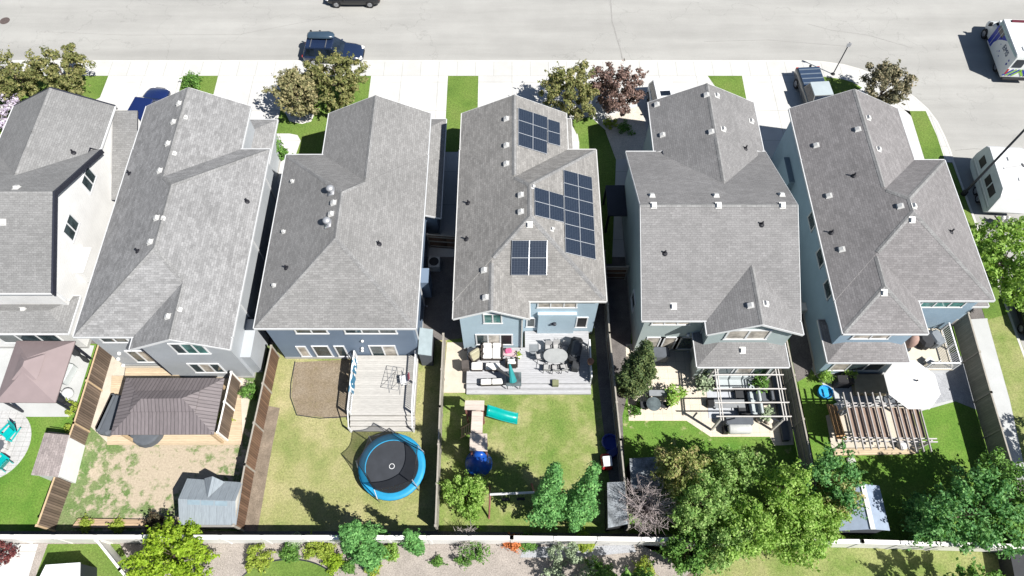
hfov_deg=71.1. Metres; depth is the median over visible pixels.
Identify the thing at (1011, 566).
utility box
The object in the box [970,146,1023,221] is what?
travel trailer
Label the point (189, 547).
maple bush
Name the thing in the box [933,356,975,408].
patio
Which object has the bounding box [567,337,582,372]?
covered barbecue
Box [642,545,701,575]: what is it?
garden bed
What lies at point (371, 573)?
shrub
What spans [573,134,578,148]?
path
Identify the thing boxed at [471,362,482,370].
footstool
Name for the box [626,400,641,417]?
shrub
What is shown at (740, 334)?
window
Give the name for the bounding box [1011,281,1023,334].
parked car
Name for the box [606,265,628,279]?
side gate
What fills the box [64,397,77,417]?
shrub
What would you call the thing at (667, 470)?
broadleaf tree
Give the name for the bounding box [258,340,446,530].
lawn
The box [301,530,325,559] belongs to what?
shrub
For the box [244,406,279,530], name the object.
garden bed
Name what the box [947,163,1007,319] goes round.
lawn
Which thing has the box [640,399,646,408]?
bistro chair
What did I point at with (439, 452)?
wooden fence
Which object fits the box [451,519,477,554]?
bare bush
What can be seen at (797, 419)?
wooden fence
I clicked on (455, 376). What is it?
patio
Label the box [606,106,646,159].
driveway
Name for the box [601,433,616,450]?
toy sandbox
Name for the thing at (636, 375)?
cedar tree
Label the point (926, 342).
patio table
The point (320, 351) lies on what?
window
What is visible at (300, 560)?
lawn edging
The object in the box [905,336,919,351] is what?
hanging egg chair
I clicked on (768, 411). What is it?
potted plant
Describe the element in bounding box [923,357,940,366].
patio chair
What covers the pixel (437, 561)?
shrub
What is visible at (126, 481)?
lawn
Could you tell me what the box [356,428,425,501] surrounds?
trampoline
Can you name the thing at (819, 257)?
window
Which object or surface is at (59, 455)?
garden shed
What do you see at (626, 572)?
broadleaf tree
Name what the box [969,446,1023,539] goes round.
broadleaf tree
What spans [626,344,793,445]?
patio
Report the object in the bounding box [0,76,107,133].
lawn
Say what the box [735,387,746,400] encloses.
lounge chair
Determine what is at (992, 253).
shade tree
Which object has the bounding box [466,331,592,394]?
deck
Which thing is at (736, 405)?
coffee table
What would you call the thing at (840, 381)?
outdoor oven
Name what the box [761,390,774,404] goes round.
patio chair
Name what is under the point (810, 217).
window
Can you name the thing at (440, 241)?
side gate
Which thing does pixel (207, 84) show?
lawn
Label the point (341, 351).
window
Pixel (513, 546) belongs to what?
shrub
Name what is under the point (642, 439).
lawn
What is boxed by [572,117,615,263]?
lawn
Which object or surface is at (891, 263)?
house
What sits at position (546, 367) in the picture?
dining chair
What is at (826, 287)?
window
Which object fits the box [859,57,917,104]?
crabapple tree
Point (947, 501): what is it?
broadleaf tree
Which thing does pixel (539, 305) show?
window
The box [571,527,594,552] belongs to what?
shrub
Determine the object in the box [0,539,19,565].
shrub
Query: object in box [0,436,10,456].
fire ring
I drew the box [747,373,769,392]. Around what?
potted plant
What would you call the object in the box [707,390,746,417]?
rug
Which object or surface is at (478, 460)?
playset
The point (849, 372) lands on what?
clipped bush
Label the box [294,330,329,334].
window
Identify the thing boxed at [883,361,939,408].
parasol
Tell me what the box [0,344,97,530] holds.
lawn
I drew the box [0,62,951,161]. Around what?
sidewalk
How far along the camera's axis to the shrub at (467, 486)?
41.68 m
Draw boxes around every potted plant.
[665,383,688,406]
[694,373,714,395]
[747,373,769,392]
[758,405,774,421]
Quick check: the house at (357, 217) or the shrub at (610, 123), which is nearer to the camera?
the house at (357, 217)
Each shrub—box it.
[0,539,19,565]
[63,423,70,434]
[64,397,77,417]
[76,513,93,533]
[105,515,124,533]
[142,508,169,534]
[178,70,203,89]
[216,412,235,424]
[237,379,259,403]
[242,542,276,575]
[276,136,292,160]
[277,542,302,562]
[286,531,301,549]
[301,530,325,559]
[318,542,337,563]
[320,553,344,575]
[339,558,356,574]
[363,561,382,575]
[380,542,399,561]
[427,554,447,567]
[437,469,489,529]
[453,531,492,570]
[502,532,523,553]
[519,531,537,553]
[540,535,597,575]
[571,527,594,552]
[583,555,617,575]
[603,118,619,129]
[617,119,635,135]
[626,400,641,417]
[632,555,657,575]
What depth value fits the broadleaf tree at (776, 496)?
38.84 m
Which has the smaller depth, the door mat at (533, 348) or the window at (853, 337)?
the window at (853, 337)
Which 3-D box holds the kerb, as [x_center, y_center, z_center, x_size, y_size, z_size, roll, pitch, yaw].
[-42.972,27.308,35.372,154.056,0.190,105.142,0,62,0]
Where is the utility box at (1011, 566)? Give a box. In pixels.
[997,550,1023,575]
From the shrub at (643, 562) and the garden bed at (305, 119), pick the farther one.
the garden bed at (305, 119)
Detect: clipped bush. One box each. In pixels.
[817,370,834,382]
[841,370,858,385]
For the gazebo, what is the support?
on the patio at (48, 409)
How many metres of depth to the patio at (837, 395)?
46.10 m
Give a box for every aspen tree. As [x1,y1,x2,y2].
[524,461,566,530]
[562,460,602,532]
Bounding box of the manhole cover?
[0,17,9,23]
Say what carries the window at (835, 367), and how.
in the house at (891, 263)
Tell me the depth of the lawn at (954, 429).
44.28 m
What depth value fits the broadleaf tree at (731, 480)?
40.38 m
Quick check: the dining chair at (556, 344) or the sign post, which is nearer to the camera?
the dining chair at (556, 344)
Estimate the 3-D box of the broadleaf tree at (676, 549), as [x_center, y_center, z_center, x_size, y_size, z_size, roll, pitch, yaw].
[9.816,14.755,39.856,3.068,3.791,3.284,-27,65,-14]
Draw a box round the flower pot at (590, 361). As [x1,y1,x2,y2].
[587,358,593,364]
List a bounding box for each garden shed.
[31,431,84,482]
[40,562,96,575]
[178,476,242,528]
[626,457,659,494]
[827,484,889,533]
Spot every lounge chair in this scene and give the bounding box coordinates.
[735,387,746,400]
[738,405,750,414]
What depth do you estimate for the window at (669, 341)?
46.24 m
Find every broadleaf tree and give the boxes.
[591,560,653,575]
[650,443,711,507]
[652,521,716,575]
[670,469,740,534]
[694,516,759,574]
[697,444,766,505]
[716,493,791,562]
[757,457,824,518]
[759,498,835,572]
[792,436,872,519]
[796,494,852,555]
[815,473,865,522]
[898,490,955,550]
[900,459,1023,561]
[943,557,1004,575]
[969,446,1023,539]
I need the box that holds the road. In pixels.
[0,0,1023,348]
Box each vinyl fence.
[0,534,1023,552]
[94,539,129,575]
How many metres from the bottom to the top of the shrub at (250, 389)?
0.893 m
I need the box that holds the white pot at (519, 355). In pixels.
[515,351,521,358]
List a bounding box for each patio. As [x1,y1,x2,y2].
[0,345,93,416]
[0,410,31,476]
[91,356,252,441]
[444,342,466,392]
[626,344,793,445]
[811,352,956,413]
[826,407,919,454]
[933,356,975,408]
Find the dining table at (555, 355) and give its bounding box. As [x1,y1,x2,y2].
[544,349,567,364]
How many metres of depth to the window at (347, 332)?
43.68 m
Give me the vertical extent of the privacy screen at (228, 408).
1.848 m
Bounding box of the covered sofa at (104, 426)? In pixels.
[95,394,120,436]
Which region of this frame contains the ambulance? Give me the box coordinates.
[981,19,1023,80]
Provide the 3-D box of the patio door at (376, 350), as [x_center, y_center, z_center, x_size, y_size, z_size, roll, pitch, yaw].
[-8.278,4.177,46.421,1.780,2.249,0.100,0,62,0]
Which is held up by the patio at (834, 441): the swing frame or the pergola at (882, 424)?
the pergola at (882, 424)
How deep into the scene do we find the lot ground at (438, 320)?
48.56 m
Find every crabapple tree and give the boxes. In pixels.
[0,45,43,100]
[22,42,96,94]
[261,65,323,117]
[301,47,370,111]
[537,59,599,121]
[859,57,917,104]
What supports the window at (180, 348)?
in the house at (174, 286)
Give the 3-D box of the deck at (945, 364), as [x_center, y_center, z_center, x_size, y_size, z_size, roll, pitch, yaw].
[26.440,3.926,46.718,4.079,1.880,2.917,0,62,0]
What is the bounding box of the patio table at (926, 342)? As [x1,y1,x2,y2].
[917,330,934,349]
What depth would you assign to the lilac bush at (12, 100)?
55.54 m
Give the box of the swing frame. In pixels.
[488,483,534,518]
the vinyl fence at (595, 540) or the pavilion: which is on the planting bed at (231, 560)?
the vinyl fence at (595, 540)
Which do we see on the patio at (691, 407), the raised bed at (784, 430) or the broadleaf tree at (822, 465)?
the raised bed at (784, 430)
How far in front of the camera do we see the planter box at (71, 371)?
46.39 m
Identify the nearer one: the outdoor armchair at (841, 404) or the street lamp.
the outdoor armchair at (841, 404)
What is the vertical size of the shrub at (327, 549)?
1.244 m
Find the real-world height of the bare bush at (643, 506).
4.345 m
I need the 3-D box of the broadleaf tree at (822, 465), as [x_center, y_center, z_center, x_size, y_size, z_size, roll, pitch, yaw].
[18.243,11.175,41.271,3.832,4.663,4.647,0,62,0]
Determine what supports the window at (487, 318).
in the house at (529, 251)
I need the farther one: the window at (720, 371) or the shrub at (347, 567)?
the window at (720, 371)
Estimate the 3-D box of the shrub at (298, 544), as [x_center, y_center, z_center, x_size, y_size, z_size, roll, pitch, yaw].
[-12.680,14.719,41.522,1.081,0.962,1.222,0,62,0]
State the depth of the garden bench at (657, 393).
45.54 m
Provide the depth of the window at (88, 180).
47.86 m
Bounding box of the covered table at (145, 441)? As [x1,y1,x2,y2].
[130,435,163,447]
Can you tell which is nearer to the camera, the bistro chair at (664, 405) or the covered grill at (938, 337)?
the bistro chair at (664, 405)
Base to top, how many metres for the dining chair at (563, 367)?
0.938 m
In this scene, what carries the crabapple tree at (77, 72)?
on the lawn at (94, 90)
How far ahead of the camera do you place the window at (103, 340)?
43.38 m
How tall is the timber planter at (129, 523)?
0.220 m
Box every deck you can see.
[347,350,418,432]
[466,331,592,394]
[886,323,961,372]
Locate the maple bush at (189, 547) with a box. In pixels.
[118,508,219,575]
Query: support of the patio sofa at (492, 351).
on the deck at (535, 380)
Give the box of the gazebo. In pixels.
[0,341,91,412]
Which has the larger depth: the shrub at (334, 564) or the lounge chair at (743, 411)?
the lounge chair at (743, 411)
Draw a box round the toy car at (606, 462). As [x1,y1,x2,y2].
[599,453,612,470]
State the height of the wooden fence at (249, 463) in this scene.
1.848 m
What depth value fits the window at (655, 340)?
45.96 m
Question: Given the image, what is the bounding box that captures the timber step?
[833,447,915,455]
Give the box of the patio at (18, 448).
[0,410,31,476]
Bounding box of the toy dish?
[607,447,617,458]
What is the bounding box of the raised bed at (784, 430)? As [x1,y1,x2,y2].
[770,376,789,441]
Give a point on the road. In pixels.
(966, 94)
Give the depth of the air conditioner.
50.02 m
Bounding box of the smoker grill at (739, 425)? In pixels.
[722,415,753,434]
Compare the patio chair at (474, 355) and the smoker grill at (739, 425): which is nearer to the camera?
the smoker grill at (739, 425)
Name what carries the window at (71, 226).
in the house at (64, 156)
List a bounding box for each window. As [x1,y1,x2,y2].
[0,335,63,343]
[62,212,80,242]
[80,167,96,194]
[99,339,130,342]
[167,343,211,354]
[186,363,227,372]
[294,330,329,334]
[295,346,311,356]
[311,346,333,356]
[333,346,349,356]
[343,330,397,334]
[475,334,512,344]
[483,314,502,323]
[526,318,535,327]
[537,303,577,308]
[574,317,588,327]
[631,289,635,313]
[647,337,665,346]
[650,323,690,325]
[657,337,682,349]
[671,337,692,349]
[700,369,734,375]
[722,330,772,339]
[733,369,770,373]
[807,211,814,232]
[815,248,823,268]
[823,278,831,300]
[828,364,886,370]
[849,336,890,339]
[920,302,967,307]
[998,26,1004,38]
[1011,60,1023,67]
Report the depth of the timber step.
44.26 m
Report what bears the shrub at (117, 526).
on the lawn at (126, 481)
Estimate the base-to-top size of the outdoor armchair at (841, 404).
0.600 m
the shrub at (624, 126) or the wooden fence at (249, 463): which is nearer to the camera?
the wooden fence at (249, 463)
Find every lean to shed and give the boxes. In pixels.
[418,328,434,365]
[604,482,627,531]
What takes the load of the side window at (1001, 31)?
in the ambulance
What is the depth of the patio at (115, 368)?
46.20 m
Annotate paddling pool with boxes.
[817,385,832,399]
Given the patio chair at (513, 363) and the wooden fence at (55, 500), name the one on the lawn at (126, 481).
the wooden fence at (55, 500)
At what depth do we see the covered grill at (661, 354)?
46.49 m
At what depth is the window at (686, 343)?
46.45 m
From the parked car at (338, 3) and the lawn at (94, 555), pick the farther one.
the parked car at (338, 3)
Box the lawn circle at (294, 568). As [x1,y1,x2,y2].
[244,560,331,575]
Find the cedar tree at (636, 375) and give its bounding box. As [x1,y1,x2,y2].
[614,339,660,399]
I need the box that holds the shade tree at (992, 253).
[968,216,1023,311]
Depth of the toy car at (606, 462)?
43.43 m
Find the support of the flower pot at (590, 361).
on the deck at (535, 380)
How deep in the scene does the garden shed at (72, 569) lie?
39.40 m
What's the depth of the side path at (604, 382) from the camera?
46.61 m
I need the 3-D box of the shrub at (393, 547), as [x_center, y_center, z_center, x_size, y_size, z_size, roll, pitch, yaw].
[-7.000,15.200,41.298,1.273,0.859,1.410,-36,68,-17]
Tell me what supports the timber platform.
on the patio at (115, 368)
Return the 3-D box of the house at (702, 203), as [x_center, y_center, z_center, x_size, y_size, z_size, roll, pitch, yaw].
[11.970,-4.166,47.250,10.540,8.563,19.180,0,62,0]
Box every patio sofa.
[481,342,502,360]
[712,376,757,391]
[745,390,763,418]
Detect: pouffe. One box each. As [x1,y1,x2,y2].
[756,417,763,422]
[896,440,906,450]
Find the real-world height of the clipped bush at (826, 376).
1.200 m
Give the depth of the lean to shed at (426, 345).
45.97 m
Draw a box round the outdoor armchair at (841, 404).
[833,401,850,415]
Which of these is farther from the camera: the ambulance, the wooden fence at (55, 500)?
the ambulance
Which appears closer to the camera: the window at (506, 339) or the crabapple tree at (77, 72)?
the window at (506, 339)
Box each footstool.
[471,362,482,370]
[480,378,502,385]
[485,363,499,371]
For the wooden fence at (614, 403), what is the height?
1.848 m
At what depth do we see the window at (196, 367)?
45.11 m
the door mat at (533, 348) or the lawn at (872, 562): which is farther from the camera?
the door mat at (533, 348)
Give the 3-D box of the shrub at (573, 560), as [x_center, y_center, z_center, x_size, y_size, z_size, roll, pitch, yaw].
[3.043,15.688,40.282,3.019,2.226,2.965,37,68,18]
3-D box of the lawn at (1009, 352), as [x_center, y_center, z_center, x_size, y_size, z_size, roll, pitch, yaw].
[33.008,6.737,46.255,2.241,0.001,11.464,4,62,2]
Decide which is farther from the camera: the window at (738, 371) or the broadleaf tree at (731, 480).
the window at (738, 371)
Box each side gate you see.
[426,233,454,248]
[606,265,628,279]
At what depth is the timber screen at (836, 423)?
44.33 m
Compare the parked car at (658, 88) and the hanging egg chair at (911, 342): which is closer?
the hanging egg chair at (911, 342)
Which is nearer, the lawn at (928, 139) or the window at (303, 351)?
the window at (303, 351)
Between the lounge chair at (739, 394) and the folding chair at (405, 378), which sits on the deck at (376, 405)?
the folding chair at (405, 378)
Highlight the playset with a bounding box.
[460,400,517,476]
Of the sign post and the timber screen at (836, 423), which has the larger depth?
the sign post
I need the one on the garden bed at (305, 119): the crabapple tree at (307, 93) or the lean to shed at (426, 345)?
the crabapple tree at (307, 93)
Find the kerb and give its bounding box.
[9,60,1023,356]
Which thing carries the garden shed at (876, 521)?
on the lawn at (954, 429)
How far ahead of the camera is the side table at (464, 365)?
46.09 m
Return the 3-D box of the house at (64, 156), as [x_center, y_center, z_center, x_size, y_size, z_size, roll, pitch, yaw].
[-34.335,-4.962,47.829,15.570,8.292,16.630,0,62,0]
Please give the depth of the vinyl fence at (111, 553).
40.48 m
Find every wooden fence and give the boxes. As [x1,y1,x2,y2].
[35,345,111,531]
[232,345,279,531]
[434,333,445,531]
[604,250,630,532]
[781,340,824,535]
[952,312,1023,543]
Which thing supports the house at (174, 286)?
on the lot ground at (438, 320)
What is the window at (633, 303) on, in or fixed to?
in the house at (702, 203)
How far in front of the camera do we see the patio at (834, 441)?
44.94 m
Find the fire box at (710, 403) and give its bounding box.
[706,398,714,407]
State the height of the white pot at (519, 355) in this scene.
0.820 m
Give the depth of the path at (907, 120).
56.35 m
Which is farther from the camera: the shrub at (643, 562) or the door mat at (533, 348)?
the door mat at (533, 348)
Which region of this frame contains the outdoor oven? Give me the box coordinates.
[831,375,854,387]
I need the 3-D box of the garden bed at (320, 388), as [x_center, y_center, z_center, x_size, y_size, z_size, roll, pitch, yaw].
[-12.370,6.488,46.399,3.984,0.001,4.046,0,62,0]
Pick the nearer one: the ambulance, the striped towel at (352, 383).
the striped towel at (352, 383)
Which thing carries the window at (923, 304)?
in the house at (891, 263)
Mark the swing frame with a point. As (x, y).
(513, 493)
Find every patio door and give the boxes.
[124,350,156,362]
[368,345,398,355]
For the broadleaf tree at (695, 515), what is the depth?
38.16 m
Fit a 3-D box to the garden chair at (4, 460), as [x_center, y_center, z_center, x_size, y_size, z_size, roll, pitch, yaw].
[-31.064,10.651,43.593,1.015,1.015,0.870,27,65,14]
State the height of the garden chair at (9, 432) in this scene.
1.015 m
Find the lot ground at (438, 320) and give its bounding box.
[0,84,1023,543]
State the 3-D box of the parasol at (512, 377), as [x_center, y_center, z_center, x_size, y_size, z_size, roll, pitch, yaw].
[-0.249,5.472,45.211,1.435,1.988,0.751,36,68,17]
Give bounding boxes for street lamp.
[961,129,1023,195]
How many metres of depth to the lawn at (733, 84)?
58.83 m
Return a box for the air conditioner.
[428,257,440,271]
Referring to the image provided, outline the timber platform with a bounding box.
[107,376,242,444]
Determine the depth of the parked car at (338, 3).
62.73 m
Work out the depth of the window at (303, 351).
46.28 m
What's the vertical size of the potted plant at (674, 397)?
1.504 m
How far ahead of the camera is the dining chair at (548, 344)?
46.72 m
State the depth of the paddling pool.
46.02 m
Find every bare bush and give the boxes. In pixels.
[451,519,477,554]
[618,474,676,535]
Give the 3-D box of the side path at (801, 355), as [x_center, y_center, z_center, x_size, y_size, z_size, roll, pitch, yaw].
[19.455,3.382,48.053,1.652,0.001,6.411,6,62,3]
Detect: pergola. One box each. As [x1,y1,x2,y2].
[707,369,791,430]
[832,392,937,451]
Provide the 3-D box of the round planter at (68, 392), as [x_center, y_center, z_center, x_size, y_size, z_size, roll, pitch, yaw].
[-28.414,6.732,45.809,0.680,0.798,0.680,0,62,0]
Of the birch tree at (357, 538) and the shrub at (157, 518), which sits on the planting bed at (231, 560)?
the birch tree at (357, 538)
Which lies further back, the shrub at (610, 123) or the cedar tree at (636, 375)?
the shrub at (610, 123)
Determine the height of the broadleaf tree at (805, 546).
4.876 m
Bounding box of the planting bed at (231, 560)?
[0,543,689,575]
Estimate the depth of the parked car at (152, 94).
55.95 m
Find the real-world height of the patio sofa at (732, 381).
0.807 m
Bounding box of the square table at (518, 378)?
[506,372,520,388]
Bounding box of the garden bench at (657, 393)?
[648,390,672,397]
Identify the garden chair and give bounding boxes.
[0,420,20,441]
[0,453,13,471]
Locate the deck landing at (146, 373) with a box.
[124,368,180,379]
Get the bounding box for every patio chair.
[468,347,483,362]
[503,348,517,357]
[505,357,517,368]
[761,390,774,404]
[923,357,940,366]
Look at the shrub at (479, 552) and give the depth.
40.90 m
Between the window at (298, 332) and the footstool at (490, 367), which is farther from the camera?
the footstool at (490, 367)
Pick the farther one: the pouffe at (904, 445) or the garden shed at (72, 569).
the pouffe at (904, 445)
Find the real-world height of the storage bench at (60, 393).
0.440 m
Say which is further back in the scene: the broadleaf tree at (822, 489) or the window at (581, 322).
the window at (581, 322)
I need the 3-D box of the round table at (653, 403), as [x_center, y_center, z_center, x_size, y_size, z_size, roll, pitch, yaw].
[8.935,7.469,45.459,0.920,0.715,0.920,0,62,0]
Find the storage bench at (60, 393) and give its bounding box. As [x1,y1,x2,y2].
[59,390,70,404]
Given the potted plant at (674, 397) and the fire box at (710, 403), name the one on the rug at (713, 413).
the fire box at (710, 403)
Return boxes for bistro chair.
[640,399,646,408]
[660,399,670,409]
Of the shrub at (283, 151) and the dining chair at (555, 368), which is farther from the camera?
the shrub at (283, 151)
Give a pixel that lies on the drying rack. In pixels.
(396, 378)
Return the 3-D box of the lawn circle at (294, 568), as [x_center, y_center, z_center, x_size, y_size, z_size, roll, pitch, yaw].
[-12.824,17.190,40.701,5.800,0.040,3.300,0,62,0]
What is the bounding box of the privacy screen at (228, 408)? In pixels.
[216,371,241,440]
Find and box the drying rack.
[387,366,405,391]
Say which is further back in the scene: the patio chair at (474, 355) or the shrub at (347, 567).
the patio chair at (474, 355)
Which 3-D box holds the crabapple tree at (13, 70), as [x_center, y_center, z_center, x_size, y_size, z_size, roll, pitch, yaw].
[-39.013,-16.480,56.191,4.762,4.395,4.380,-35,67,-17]
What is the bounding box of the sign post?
[831,42,851,75]
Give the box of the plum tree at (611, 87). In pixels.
[589,59,649,116]
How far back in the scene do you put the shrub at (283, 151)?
54.32 m
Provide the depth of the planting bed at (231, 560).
41.42 m
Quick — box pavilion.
[110,378,226,443]
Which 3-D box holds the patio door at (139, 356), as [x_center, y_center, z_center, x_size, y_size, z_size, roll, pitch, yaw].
[-23.586,4.372,45.618,1.428,1.900,0.100,0,62,0]
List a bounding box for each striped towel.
[348,374,355,394]
[351,357,357,373]
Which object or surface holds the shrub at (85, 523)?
on the lawn at (126, 481)
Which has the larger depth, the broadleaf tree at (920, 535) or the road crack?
the road crack
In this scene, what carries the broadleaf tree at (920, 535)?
on the lawn at (954, 429)
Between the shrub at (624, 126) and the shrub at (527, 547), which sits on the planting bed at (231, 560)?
the shrub at (527, 547)
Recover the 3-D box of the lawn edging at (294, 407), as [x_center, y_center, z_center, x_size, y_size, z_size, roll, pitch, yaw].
[-13.090,7.224,45.977,5.536,0.059,2.283,40,69,19]
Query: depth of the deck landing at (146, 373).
46.36 m
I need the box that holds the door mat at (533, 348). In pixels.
[529,344,538,355]
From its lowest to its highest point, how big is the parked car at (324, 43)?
2.219 m
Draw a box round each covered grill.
[653,347,669,361]
[930,329,945,348]
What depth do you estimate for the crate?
45.83 m
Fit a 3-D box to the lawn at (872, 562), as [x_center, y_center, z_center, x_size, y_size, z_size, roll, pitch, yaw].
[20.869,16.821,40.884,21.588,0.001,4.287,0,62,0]
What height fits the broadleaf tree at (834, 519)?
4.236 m
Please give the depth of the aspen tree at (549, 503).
37.02 m
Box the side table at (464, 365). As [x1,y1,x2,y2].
[461,360,469,371]
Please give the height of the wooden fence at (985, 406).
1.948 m
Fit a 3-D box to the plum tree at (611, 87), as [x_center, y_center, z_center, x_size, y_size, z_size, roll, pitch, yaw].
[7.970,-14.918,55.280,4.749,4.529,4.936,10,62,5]
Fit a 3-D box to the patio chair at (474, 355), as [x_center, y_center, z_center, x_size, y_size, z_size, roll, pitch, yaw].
[-2.359,4.351,46.498,0.950,0.807,0.570,-32,66,-16]
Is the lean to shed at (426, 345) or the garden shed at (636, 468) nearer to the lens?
the garden shed at (636, 468)
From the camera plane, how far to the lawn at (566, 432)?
44.51 m
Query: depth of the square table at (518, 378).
45.39 m
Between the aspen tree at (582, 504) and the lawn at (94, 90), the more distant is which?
the lawn at (94, 90)
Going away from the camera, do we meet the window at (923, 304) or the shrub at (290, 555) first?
the shrub at (290, 555)
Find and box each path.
[0,544,37,575]
[520,545,635,557]
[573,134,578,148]
[594,304,619,481]
[609,304,630,470]
[790,314,812,381]
[898,108,923,158]
[971,318,1023,479]
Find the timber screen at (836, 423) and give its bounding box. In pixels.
[827,404,845,439]
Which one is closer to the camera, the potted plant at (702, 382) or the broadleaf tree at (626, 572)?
the broadleaf tree at (626, 572)
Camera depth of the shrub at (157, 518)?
41.85 m
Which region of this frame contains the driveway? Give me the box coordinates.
[96,76,922,256]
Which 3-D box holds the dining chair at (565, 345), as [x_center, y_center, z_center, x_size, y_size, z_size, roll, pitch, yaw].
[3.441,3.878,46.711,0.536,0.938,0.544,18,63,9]
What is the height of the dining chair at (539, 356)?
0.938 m
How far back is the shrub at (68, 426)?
44.80 m
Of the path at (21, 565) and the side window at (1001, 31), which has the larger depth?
the side window at (1001, 31)
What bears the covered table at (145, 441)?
on the timber platform
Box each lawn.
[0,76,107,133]
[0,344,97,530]
[36,544,131,575]
[42,344,277,530]
[179,76,217,93]
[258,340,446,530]
[276,76,370,153]
[436,325,629,533]
[445,76,477,151]
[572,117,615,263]
[622,334,813,537]
[701,546,1000,575]
[708,76,745,98]
[789,326,1009,543]
[824,77,861,94]
[910,111,943,158]
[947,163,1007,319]
[988,314,1023,461]
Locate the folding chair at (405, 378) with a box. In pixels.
[400,371,409,386]
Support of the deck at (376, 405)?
on the lawn at (313, 482)
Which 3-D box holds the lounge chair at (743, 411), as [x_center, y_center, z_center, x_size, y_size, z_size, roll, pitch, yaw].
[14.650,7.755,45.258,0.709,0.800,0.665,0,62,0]
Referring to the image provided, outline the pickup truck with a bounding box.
[793,65,833,103]
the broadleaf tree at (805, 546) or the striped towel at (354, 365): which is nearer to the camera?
the broadleaf tree at (805, 546)
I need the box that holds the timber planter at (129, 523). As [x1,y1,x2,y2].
[72,519,177,527]
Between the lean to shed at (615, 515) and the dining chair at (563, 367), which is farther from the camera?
the dining chair at (563, 367)
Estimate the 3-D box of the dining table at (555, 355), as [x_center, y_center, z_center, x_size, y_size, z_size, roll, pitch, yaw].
[2.809,4.534,46.470,1.553,0.745,0.994,0,62,0]
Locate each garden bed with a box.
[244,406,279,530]
[283,105,313,123]
[291,359,351,416]
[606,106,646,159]
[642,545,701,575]
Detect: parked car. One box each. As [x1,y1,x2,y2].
[127,86,170,121]
[302,30,364,65]
[326,0,379,7]
[647,78,674,101]
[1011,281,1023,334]
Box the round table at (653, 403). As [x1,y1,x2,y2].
[646,397,660,410]
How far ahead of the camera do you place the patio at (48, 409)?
46.39 m
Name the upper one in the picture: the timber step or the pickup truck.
the pickup truck
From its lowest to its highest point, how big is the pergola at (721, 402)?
2.710 m
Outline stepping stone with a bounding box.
[846,458,855,463]
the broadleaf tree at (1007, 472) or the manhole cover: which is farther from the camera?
the manhole cover
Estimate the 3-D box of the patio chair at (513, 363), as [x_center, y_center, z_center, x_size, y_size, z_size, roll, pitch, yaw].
[-0.026,4.807,46.255,0.800,0.807,0.570,0,62,0]
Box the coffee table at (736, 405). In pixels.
[713,399,744,408]
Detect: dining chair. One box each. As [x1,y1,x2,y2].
[535,351,543,362]
[543,363,551,372]
[544,340,552,351]
[551,364,559,372]
[553,339,560,348]
[559,363,568,372]
[560,340,569,351]
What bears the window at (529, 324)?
in the house at (529, 251)
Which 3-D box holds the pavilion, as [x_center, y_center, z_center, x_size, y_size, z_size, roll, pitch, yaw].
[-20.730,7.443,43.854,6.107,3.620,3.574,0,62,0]
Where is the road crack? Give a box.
[59,0,974,150]
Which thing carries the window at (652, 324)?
in the house at (702, 203)
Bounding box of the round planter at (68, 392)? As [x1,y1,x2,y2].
[62,388,73,397]
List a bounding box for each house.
[0,87,139,347]
[72,87,280,377]
[253,95,446,358]
[452,95,606,350]
[602,83,803,378]
[771,89,995,374]
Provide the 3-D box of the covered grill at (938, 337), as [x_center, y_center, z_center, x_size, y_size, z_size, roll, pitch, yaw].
[27.510,3.336,46.590,0.700,0.950,1.000,-16,63,-8]
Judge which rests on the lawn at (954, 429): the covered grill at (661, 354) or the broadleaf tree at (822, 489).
the broadleaf tree at (822, 489)
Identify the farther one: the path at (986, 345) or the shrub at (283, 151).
the shrub at (283, 151)
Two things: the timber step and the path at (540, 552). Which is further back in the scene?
the timber step
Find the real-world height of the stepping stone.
0.180 m
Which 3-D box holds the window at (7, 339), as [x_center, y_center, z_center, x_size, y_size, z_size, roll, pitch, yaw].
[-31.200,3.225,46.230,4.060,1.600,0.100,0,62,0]
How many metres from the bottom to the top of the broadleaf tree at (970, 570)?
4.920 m
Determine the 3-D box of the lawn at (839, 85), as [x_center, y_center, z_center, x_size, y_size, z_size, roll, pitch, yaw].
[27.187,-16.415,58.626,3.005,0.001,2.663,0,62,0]
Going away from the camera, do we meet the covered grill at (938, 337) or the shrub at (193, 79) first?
the covered grill at (938, 337)
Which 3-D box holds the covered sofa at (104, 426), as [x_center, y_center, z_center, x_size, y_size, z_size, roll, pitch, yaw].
[-25.177,7.971,45.054,0.865,0.825,2.600,9,62,5]
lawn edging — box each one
[243,559,333,575]
[290,362,349,418]
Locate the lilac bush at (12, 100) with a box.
[0,94,19,128]
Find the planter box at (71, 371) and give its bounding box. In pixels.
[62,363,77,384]
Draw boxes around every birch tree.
[335,518,391,575]
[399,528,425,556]
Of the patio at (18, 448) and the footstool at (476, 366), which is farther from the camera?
the footstool at (476, 366)
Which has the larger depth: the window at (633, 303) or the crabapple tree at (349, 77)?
the crabapple tree at (349, 77)
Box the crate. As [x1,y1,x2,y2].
[552,380,558,386]
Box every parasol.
[496,364,516,386]
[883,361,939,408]

